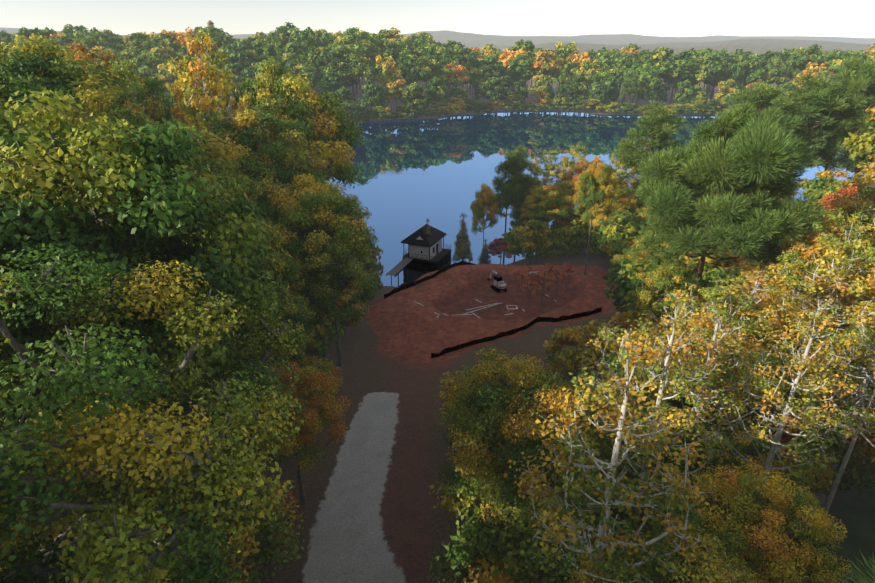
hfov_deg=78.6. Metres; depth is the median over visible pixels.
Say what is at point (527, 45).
tree
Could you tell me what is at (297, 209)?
tree
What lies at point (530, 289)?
tree
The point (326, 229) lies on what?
tree
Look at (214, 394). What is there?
tree
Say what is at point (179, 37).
tree
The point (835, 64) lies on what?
tree
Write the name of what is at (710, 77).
tree
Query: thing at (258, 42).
tree
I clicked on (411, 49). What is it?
tree
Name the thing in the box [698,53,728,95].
tree
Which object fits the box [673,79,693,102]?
tree
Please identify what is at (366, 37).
tree
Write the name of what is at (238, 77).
tree
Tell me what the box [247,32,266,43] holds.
tree
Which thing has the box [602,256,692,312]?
tree
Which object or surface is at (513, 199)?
tree
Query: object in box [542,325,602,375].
tree
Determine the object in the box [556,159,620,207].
tree
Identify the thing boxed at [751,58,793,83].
tree
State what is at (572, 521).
tree
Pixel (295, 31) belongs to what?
tree
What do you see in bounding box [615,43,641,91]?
tree
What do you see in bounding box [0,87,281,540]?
tree
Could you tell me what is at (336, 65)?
tree
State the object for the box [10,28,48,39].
tree
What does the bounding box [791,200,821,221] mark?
tree
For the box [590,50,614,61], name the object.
tree
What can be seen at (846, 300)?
tree
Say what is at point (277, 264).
tree
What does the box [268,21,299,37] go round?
tree
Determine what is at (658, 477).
tree
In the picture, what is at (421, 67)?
tree
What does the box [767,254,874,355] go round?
tree
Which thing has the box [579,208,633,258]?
tree
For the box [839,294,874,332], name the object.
tree
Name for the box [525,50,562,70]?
tree
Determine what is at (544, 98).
tree
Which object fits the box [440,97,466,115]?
tree
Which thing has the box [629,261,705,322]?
tree
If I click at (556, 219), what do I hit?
tree
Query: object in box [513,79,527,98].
tree
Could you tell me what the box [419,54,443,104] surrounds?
tree
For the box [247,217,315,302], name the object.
tree
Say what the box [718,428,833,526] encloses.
tree
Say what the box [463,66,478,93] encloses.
tree
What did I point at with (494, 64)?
tree
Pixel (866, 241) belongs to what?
tree
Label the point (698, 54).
tree
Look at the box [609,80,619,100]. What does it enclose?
tree
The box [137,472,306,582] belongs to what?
tree
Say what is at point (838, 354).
tree
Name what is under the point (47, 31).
tree
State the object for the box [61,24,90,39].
tree
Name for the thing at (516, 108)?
tree
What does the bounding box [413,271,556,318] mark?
site boards and pipes
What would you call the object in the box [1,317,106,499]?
tree
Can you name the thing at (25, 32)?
tree
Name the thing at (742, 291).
tree
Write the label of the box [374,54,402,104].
tree
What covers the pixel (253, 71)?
tree
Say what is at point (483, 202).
tree
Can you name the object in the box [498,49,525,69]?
tree
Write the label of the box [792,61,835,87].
tree
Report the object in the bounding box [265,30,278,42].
tree
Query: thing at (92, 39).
tree
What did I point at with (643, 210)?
tree
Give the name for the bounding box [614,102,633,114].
tree
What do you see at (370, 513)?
ground
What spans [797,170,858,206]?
tree
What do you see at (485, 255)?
tree
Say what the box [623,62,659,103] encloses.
tree
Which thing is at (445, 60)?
tree
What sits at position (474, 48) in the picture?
tree
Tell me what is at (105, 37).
tree
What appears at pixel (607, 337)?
tree
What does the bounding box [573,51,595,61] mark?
tree
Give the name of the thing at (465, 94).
tree
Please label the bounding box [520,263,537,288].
tree
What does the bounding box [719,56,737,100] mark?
tree
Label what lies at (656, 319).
tree
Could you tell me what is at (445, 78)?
tree
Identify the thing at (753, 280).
tree
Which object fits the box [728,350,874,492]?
tree
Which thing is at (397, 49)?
tree
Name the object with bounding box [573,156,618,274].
tree
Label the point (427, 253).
boathouse
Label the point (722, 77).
tree
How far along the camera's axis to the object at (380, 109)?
314.67 m
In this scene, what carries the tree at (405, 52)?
on the ground
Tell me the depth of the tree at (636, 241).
81.31 m
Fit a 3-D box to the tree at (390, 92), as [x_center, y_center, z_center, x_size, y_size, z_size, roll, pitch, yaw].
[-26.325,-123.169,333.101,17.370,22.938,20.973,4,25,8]
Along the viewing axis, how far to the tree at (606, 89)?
347.96 m
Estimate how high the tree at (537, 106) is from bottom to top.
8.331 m
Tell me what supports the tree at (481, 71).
on the ground
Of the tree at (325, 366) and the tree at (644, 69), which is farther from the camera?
the tree at (644, 69)
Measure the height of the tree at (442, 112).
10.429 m
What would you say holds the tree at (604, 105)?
on the ground
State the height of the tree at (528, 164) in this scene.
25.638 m
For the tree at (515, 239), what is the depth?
95.17 m
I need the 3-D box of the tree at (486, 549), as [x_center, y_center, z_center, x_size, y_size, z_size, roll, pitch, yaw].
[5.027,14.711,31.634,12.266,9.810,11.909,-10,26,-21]
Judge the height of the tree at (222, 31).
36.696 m
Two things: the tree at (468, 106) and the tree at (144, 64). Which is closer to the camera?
the tree at (144, 64)
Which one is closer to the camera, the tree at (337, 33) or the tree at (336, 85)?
the tree at (336, 85)
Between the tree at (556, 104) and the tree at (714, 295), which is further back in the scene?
the tree at (556, 104)
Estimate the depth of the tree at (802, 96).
108.60 m
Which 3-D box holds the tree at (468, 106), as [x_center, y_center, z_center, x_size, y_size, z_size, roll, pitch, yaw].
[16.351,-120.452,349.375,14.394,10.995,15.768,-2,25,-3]
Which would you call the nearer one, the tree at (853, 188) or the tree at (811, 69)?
the tree at (853, 188)
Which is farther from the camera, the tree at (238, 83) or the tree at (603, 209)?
the tree at (238, 83)
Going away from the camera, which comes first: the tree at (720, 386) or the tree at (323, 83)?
the tree at (720, 386)
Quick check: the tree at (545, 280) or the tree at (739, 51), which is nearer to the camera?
the tree at (545, 280)
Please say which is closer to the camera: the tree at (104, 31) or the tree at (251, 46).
the tree at (251, 46)
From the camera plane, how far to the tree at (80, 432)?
16.66 m
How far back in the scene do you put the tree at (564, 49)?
412.98 m
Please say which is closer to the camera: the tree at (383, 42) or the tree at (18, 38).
the tree at (18, 38)
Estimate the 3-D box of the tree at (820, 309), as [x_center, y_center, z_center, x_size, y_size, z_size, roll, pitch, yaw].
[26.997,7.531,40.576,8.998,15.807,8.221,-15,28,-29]
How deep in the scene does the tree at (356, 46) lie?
335.50 m
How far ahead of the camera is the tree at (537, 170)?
109.47 m
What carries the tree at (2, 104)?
on the ground
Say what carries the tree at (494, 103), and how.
on the ground
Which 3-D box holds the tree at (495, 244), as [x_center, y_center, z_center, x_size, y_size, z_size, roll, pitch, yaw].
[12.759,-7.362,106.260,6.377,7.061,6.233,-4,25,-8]
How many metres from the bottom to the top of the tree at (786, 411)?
18.578 m
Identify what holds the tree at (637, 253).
on the ground
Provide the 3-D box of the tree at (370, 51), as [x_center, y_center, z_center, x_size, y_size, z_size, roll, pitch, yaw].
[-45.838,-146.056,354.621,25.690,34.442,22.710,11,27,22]
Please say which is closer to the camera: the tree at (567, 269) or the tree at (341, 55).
the tree at (567, 269)
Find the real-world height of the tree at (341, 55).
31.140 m
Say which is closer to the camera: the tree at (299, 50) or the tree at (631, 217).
the tree at (631, 217)
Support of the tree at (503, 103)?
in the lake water
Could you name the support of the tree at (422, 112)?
on the ground
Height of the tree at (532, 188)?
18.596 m
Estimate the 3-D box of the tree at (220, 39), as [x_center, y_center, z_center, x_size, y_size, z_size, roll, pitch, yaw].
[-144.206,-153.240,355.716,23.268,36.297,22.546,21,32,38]
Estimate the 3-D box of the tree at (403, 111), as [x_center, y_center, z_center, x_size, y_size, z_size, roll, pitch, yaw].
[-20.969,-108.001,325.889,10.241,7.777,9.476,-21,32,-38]
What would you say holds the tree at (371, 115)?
on the ground
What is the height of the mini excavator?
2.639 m
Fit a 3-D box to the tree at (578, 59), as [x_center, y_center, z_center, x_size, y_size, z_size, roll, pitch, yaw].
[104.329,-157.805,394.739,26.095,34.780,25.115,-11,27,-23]
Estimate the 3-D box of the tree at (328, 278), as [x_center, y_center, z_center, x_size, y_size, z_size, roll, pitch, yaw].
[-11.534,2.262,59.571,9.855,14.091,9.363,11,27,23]
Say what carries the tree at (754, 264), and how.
on the ground
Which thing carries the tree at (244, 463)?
on the ground
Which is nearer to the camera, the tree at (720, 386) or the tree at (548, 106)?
the tree at (720, 386)
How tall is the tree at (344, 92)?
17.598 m
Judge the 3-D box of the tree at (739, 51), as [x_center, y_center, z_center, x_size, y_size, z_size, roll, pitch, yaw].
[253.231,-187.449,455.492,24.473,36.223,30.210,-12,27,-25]
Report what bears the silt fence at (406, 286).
on the ground
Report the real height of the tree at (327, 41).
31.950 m
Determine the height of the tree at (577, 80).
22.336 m
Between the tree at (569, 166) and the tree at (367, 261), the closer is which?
the tree at (367, 261)
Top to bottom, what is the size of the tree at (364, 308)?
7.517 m
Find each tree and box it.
[0,30,10,42]
[0,34,158,138]
[0,37,12,47]
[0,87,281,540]
[0,98,19,129]
[0,98,90,468]
[0,243,308,582]
[0,434,158,564]
[0,476,183,582]
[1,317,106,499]
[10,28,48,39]
[11,26,47,42]
[11,45,144,114]
[12,33,38,50]
[18,88,197,175]
[40,27,70,38]
[46,35,73,48]
[47,41,151,121]
[48,32,69,43]
[60,167,298,426]
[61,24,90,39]
[73,30,110,51]
[78,541,260,582]
[87,27,120,36]
[89,46,116,54]
[91,51,127,67]
[98,32,116,44]
[102,56,180,127]
[105,41,126,53]
[105,428,203,513]
[114,35,125,45]
[116,49,137,69]
[121,38,146,54]
[122,31,155,53]
[127,108,197,150]
[128,54,168,82]
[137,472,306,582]
[141,39,157,74]
[141,45,181,73]
[150,32,180,50]
[150,60,184,87]
[153,30,174,37]
[153,388,209,433]
[155,85,173,105]
[155,124,265,224]
[159,30,191,43]
[160,41,192,55]
[167,27,247,137]
[167,53,244,129]
[170,53,186,63]
[172,428,254,478]
[173,46,194,68]
[179,38,220,57]
[184,365,235,414]
[193,24,229,46]
[204,106,327,206]
[204,275,315,375]
[205,31,226,51]
[205,380,306,455]
[209,301,321,356]
[210,46,236,69]
[215,28,236,40]
[216,42,253,65]
[216,68,244,90]
[221,72,244,97]
[222,51,253,81]
[222,145,295,213]
[224,360,351,504]
[226,345,324,404]
[233,38,260,53]
[234,56,313,138]
[234,73,364,187]
[239,49,267,70]
[241,61,266,82]
[244,135,325,181]
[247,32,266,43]
[247,36,255,43]
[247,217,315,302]
[255,38,274,56]
[255,173,378,357]
[257,41,284,62]
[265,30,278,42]
[266,28,290,45]
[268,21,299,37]
[274,40,307,63]
[277,53,297,72]
[277,281,344,358]
[284,59,316,83]
[286,30,320,88]
[286,64,319,87]
[287,28,299,37]
[289,174,358,278]
[293,354,342,393]
[294,253,377,365]
[300,238,358,272]
[305,44,339,88]
[306,27,333,46]
[312,69,344,90]
[313,80,334,98]
[319,59,359,85]
[319,286,364,340]
[321,38,333,46]
[326,33,370,100]
[328,30,341,36]
[330,50,349,61]
[335,86,354,110]
[335,281,369,325]
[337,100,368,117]
[340,27,380,88]
[341,68,356,98]
[343,56,379,101]
[348,44,383,84]
[349,228,382,264]
[355,253,383,292]
[357,242,383,273]
[358,80,385,119]
[364,108,378,120]
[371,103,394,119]
[372,47,403,102]
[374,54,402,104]
[375,27,402,47]
[376,38,398,48]
[382,76,406,111]
[384,112,398,119]
[389,46,415,55]
[394,36,424,49]
[394,85,412,99]
[395,53,428,78]
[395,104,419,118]
[397,50,411,58]
[397,109,408,119]
[400,46,424,57]
[400,55,431,107]
[401,82,428,108]
[410,32,434,82]
[415,43,449,61]
[416,108,430,115]
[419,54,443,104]
[423,76,449,111]
[424,41,441,45]
[426,218,430,235]
[426,451,631,582]
[429,104,451,117]
[435,67,451,86]
[435,354,615,525]
[436,345,557,417]
[438,52,470,90]
[439,60,470,86]
[439,103,458,113]
[440,48,461,93]
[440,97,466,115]
[442,40,459,86]
[449,85,463,97]
[450,46,481,88]
[450,212,472,262]
[456,88,471,112]
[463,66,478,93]
[463,99,473,114]
[469,46,480,88]
[469,67,490,101]
[470,183,499,259]
[472,76,492,101]
[473,102,491,113]
[477,49,501,61]
[477,239,491,263]
[478,56,506,101]
[481,44,496,50]
[484,72,512,112]
[486,238,513,263]
[489,99,501,112]
[489,151,526,252]
[489,422,589,525]
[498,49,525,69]
[498,97,515,111]
[500,145,535,221]
[502,219,551,264]
[503,338,716,582]
[504,67,520,93]
[506,51,545,103]
[506,92,524,107]
[508,39,535,54]
[510,53,526,82]
[510,202,549,229]
[511,180,554,221]
[512,104,525,111]
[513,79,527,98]
[513,269,524,291]
[520,222,558,258]
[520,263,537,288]
[522,277,537,306]
[523,102,535,110]
[523,184,574,235]
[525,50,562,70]
[527,149,569,198]
[528,71,552,107]
[528,102,545,111]
[530,271,543,295]
[532,93,551,110]
[534,49,557,99]
[534,271,552,303]
[542,55,563,76]
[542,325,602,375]
[543,99,556,108]
[543,263,556,291]
[545,186,574,220]
[547,227,585,256]
[549,268,564,299]
[550,207,591,248]
[551,68,570,84]
[551,94,572,110]
[554,41,579,55]
[554,45,577,58]
[554,62,580,75]
[554,418,639,513]
[555,81,578,112]
[555,144,590,200]
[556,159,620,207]
[558,52,574,88]
[558,220,585,246]
[558,325,671,525]
[560,262,576,291]
[562,99,578,110]
[563,73,589,96]
[564,520,766,582]
[566,52,591,101]
[567,95,588,112]
[569,495,786,582]
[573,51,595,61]
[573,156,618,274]
[574,58,603,98]
[574,397,780,548]
[577,98,596,112]
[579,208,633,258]
[582,236,612,256]
[583,312,657,371]
[585,99,604,112]
[587,72,615,98]
[587,203,621,258]
[588,81,616,111]
[588,172,636,209]
[589,65,614,84]
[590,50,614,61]
[590,217,640,256]
[590,287,730,553]
[597,102,613,111]
[597,342,715,429]
[597,366,713,428]
[599,57,623,75]
[599,234,631,252]
[601,47,620,56]
[602,202,638,229]
[602,221,646,261]
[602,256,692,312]
[603,101,620,113]
[608,145,643,197]
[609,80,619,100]
[609,247,663,274]
[611,99,687,185]
[611,232,639,253]
[611,290,734,459]
[612,212,651,232]
[613,57,635,102]
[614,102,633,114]
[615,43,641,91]
[618,293,690,337]
[620,71,640,114]
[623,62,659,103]
[624,103,640,114]
[628,228,670,255]
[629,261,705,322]
[630,177,650,196]
[630,198,654,212]
[630,206,648,217]
[631,259,664,265]
[633,275,792,410]
[634,101,827,281]
[635,75,657,102]
[637,47,673,103]
[637,105,646,114]
[639,242,694,258]
[639,444,706,520]
[640,301,761,461]
[649,60,678,104]
[652,80,670,104]
[658,50,700,104]
[664,104,679,116]
[665,66,682,103]
[665,102,692,114]
[671,266,819,424]
[671,461,854,582]
[672,244,747,283]
[672,345,751,430]
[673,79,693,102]
[674,78,698,85]
[679,102,698,114]
[682,59,720,96]
[683,85,705,102]
[683,248,763,289]
[689,100,704,113]
[689,268,740,316]
[691,52,709,85]
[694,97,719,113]
[697,49,712,54]
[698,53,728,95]
[699,59,732,104]
[702,359,848,468]
[703,73,729,99]
[704,105,721,115]
[709,49,731,95]
[710,308,863,483]
[711,50,732,98]
[711,266,766,303]
[713,79,739,110]
[713,82,805,164]
[713,100,728,111]
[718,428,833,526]
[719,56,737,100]
[722,80,745,101]
[724,94,737,108]
[727,55,766,83]
[728,270,776,342]
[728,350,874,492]
[731,48,745,57]
[736,51,761,63]
[739,71,765,85]
[740,206,871,305]
[740,293,866,459]
[742,180,800,203]
[743,291,808,352]
[745,79,763,93]
[746,233,874,367]
[749,256,781,278]
[750,79,773,100]
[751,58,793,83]
[752,71,851,170]
[758,437,848,495]
[759,49,791,64]
[762,266,817,303]
[766,210,874,317]
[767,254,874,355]
[769,56,788,76]
[777,82,795,94]
[777,322,873,397]
[785,44,827,75]
[786,47,796,82]
[787,324,874,515]
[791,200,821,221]
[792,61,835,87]
[795,54,874,172]
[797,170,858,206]
[797,297,874,504]
[808,94,874,175]
[810,50,845,77]
[815,155,874,260]
[817,182,868,233]
[818,59,860,81]
[820,276,870,329]
[821,74,839,88]
[828,48,852,60]
[828,181,874,260]
[829,549,874,582]
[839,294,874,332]
[840,50,872,62]
[843,107,874,167]
[851,164,873,172]
[863,43,874,52]
[866,47,874,58]
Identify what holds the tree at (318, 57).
on the ground
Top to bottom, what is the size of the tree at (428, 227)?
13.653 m
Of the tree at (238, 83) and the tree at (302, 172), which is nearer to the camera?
the tree at (302, 172)
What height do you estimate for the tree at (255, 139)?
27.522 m
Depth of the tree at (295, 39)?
352.34 m
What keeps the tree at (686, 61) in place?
on the ground
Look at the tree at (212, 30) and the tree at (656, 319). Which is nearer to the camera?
the tree at (656, 319)
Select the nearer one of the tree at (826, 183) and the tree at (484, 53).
the tree at (826, 183)
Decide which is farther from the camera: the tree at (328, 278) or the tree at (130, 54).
the tree at (130, 54)
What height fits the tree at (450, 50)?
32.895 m
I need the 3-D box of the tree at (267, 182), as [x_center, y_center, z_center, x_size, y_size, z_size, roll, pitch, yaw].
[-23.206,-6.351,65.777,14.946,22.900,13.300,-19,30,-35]
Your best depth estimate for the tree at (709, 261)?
65.18 m
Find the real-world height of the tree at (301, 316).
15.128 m
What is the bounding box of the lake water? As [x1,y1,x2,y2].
[304,111,861,286]
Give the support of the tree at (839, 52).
on the ground
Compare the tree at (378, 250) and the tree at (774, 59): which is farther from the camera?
the tree at (774, 59)
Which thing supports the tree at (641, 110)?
on the ground
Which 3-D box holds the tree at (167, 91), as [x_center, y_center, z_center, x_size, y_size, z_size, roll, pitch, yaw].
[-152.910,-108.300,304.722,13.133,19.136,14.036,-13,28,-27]
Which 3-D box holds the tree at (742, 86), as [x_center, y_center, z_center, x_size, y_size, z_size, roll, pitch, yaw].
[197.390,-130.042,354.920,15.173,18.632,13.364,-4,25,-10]
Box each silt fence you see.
[384,261,479,298]
[431,307,601,357]
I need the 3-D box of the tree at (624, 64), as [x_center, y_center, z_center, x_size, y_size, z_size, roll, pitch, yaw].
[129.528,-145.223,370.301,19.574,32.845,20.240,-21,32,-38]
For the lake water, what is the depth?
208.82 m
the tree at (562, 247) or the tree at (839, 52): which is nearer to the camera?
the tree at (562, 247)
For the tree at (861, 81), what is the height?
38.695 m
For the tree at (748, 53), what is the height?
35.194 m
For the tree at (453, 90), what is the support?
on the ground
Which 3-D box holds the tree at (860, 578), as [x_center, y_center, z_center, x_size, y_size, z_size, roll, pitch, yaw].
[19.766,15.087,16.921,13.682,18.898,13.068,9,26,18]
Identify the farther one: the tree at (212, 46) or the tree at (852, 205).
the tree at (212, 46)
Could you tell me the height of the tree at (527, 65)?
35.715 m
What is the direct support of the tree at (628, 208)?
on the ground
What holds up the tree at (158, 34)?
on the ground
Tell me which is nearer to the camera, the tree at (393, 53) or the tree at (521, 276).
the tree at (521, 276)
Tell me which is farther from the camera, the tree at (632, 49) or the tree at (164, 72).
the tree at (632, 49)
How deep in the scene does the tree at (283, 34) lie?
362.35 m
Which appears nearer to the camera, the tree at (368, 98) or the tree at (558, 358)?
the tree at (558, 358)
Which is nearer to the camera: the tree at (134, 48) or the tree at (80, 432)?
the tree at (80, 432)
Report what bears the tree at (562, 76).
on the ground
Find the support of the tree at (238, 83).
on the ground
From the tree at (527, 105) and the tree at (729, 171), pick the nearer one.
the tree at (729, 171)
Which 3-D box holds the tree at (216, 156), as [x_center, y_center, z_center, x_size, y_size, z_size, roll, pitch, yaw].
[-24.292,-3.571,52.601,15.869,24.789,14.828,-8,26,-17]
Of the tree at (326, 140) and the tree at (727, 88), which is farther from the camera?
the tree at (727, 88)
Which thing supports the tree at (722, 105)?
on the ground
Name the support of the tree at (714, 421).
on the ground
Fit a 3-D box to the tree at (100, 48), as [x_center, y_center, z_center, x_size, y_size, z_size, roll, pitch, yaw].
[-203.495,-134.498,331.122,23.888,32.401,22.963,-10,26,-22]
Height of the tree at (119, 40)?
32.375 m
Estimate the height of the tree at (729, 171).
27.587 m
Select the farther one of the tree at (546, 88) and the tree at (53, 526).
the tree at (546, 88)
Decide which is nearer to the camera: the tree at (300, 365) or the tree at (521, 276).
the tree at (300, 365)
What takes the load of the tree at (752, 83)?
on the ground
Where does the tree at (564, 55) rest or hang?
on the ground
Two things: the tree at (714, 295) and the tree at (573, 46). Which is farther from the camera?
the tree at (573, 46)
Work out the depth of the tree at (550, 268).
82.26 m
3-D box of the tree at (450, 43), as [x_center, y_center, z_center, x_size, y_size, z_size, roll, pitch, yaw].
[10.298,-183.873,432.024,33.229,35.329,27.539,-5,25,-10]
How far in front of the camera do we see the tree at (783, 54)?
384.24 m
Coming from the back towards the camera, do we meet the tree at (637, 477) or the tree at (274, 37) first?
the tree at (274, 37)
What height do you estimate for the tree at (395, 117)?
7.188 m
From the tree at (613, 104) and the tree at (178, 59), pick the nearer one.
the tree at (178, 59)
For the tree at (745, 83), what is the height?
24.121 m
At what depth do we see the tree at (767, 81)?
342.31 m
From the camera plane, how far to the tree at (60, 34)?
365.84 m
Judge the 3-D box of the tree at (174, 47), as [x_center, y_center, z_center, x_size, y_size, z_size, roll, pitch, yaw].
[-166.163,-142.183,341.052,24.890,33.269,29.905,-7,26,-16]
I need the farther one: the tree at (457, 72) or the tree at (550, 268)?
the tree at (457, 72)
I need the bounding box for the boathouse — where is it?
[386,224,451,282]
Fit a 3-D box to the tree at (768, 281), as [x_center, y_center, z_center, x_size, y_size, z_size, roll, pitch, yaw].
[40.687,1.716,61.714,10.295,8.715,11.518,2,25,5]
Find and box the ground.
[0,27,874,582]
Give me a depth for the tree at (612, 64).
372.44 m
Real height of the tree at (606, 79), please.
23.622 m
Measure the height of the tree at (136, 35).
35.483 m
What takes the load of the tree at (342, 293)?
on the ground
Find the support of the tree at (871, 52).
on the ground
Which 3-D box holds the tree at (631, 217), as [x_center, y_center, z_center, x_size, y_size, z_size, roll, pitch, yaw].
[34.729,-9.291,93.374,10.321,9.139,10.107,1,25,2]
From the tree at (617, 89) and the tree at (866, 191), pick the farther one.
the tree at (617, 89)
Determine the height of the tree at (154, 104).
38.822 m
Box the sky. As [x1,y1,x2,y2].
[0,0,874,37]
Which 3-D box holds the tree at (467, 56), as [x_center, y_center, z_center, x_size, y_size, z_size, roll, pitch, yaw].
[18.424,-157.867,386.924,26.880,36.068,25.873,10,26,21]
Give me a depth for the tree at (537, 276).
81.57 m
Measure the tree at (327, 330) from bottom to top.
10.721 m
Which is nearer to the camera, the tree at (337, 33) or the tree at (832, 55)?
the tree at (832, 55)
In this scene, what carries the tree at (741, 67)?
on the ground
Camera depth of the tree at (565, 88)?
355.25 m
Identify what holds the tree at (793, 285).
on the ground
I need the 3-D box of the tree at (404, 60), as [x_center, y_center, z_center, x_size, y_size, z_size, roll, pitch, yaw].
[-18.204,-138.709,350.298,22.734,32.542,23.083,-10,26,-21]
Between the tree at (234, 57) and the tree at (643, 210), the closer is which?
the tree at (643, 210)
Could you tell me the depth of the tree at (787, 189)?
100.97 m
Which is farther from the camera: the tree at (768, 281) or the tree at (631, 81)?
the tree at (631, 81)
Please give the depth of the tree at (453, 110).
336.40 m
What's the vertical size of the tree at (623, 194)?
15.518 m
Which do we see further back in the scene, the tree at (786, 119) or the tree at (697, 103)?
the tree at (697, 103)
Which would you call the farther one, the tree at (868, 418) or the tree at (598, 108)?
the tree at (598, 108)
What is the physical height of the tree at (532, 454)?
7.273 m
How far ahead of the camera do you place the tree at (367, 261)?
82.11 m
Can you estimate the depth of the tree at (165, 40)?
332.71 m
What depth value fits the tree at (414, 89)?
321.18 m
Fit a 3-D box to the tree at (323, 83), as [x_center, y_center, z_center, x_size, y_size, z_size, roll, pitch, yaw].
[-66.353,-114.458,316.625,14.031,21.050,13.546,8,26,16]
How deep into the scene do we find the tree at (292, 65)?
320.07 m
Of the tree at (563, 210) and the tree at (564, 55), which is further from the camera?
the tree at (564, 55)
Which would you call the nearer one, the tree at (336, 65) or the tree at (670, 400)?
the tree at (670, 400)
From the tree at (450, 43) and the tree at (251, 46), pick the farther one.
the tree at (450, 43)
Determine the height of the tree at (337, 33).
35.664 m
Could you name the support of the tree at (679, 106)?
on the ground
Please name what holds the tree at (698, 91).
on the ground
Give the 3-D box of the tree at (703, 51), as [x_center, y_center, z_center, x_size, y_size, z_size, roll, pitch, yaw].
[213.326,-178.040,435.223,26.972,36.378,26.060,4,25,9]
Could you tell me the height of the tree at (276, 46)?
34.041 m
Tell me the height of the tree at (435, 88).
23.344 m
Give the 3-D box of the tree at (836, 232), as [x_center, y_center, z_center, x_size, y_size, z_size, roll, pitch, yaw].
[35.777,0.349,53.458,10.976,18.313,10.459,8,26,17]
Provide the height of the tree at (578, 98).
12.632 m
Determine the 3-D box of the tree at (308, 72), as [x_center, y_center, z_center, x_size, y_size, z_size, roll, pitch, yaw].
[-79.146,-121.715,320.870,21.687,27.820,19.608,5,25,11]
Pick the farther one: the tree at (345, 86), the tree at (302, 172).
the tree at (345, 86)
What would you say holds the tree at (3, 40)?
on the ground
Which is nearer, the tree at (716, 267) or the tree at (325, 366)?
the tree at (325, 366)
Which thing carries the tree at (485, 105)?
on the ground
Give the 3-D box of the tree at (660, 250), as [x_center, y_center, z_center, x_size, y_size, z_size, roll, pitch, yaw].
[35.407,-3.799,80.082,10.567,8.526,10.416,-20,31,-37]
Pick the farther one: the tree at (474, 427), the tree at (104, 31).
the tree at (104, 31)
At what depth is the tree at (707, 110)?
341.30 m
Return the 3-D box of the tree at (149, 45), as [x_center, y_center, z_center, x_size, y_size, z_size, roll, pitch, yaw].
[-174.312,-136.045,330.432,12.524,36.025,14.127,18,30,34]
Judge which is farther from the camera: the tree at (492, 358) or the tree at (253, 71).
the tree at (253, 71)
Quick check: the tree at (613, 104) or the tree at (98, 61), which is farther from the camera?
the tree at (613, 104)
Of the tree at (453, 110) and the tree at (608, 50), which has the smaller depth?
the tree at (453, 110)
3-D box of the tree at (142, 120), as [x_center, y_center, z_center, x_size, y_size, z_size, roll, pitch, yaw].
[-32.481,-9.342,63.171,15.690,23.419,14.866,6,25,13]
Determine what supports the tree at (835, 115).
on the ground
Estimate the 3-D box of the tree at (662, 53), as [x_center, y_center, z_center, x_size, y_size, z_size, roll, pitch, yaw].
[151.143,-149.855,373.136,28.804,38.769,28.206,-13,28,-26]
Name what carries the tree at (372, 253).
on the ground
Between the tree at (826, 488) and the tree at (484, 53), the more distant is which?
the tree at (484, 53)
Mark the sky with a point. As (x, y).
(662, 18)
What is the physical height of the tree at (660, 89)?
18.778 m
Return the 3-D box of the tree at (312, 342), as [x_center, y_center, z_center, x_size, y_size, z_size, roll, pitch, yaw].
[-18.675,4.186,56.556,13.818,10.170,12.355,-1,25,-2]
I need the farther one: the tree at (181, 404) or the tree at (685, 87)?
the tree at (685, 87)
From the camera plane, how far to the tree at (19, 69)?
46.42 m
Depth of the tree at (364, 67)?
322.37 m
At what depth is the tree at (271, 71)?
82.19 m
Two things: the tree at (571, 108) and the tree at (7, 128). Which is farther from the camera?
the tree at (571, 108)
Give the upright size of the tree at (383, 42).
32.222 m
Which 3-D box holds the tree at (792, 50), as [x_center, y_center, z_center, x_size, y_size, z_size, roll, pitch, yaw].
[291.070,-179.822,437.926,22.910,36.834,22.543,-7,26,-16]
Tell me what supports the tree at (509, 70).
on the ground
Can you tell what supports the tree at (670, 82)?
on the ground
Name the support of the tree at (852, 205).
on the ground
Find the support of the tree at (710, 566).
on the ground
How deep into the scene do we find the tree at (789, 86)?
344.29 m
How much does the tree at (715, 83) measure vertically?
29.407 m
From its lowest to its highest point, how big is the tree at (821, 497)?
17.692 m
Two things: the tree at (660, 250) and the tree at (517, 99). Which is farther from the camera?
the tree at (517, 99)
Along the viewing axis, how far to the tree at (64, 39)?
334.61 m
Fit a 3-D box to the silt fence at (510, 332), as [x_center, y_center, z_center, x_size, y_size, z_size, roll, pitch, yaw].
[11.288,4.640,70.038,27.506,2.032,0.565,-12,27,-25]
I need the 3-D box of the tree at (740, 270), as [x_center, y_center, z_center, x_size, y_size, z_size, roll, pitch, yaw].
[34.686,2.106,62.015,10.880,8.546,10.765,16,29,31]
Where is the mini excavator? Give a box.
[487,270,506,292]
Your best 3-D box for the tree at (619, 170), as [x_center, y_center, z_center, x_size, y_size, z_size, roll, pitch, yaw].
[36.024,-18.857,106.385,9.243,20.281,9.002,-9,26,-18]
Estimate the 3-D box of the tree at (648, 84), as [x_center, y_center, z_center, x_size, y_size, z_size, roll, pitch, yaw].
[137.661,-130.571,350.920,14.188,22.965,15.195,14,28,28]
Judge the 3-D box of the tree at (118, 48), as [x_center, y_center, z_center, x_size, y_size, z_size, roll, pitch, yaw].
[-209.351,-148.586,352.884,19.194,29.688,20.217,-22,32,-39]
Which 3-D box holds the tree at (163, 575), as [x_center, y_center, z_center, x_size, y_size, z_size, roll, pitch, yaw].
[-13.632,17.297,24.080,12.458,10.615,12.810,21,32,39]
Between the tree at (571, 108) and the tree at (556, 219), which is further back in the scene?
the tree at (571, 108)
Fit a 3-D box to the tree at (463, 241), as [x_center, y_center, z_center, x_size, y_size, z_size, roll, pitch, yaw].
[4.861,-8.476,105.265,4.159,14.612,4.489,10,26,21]
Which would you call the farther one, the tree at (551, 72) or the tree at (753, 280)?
the tree at (551, 72)
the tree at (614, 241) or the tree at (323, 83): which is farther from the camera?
the tree at (323, 83)
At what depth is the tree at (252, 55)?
314.41 m
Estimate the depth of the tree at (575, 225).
100.64 m

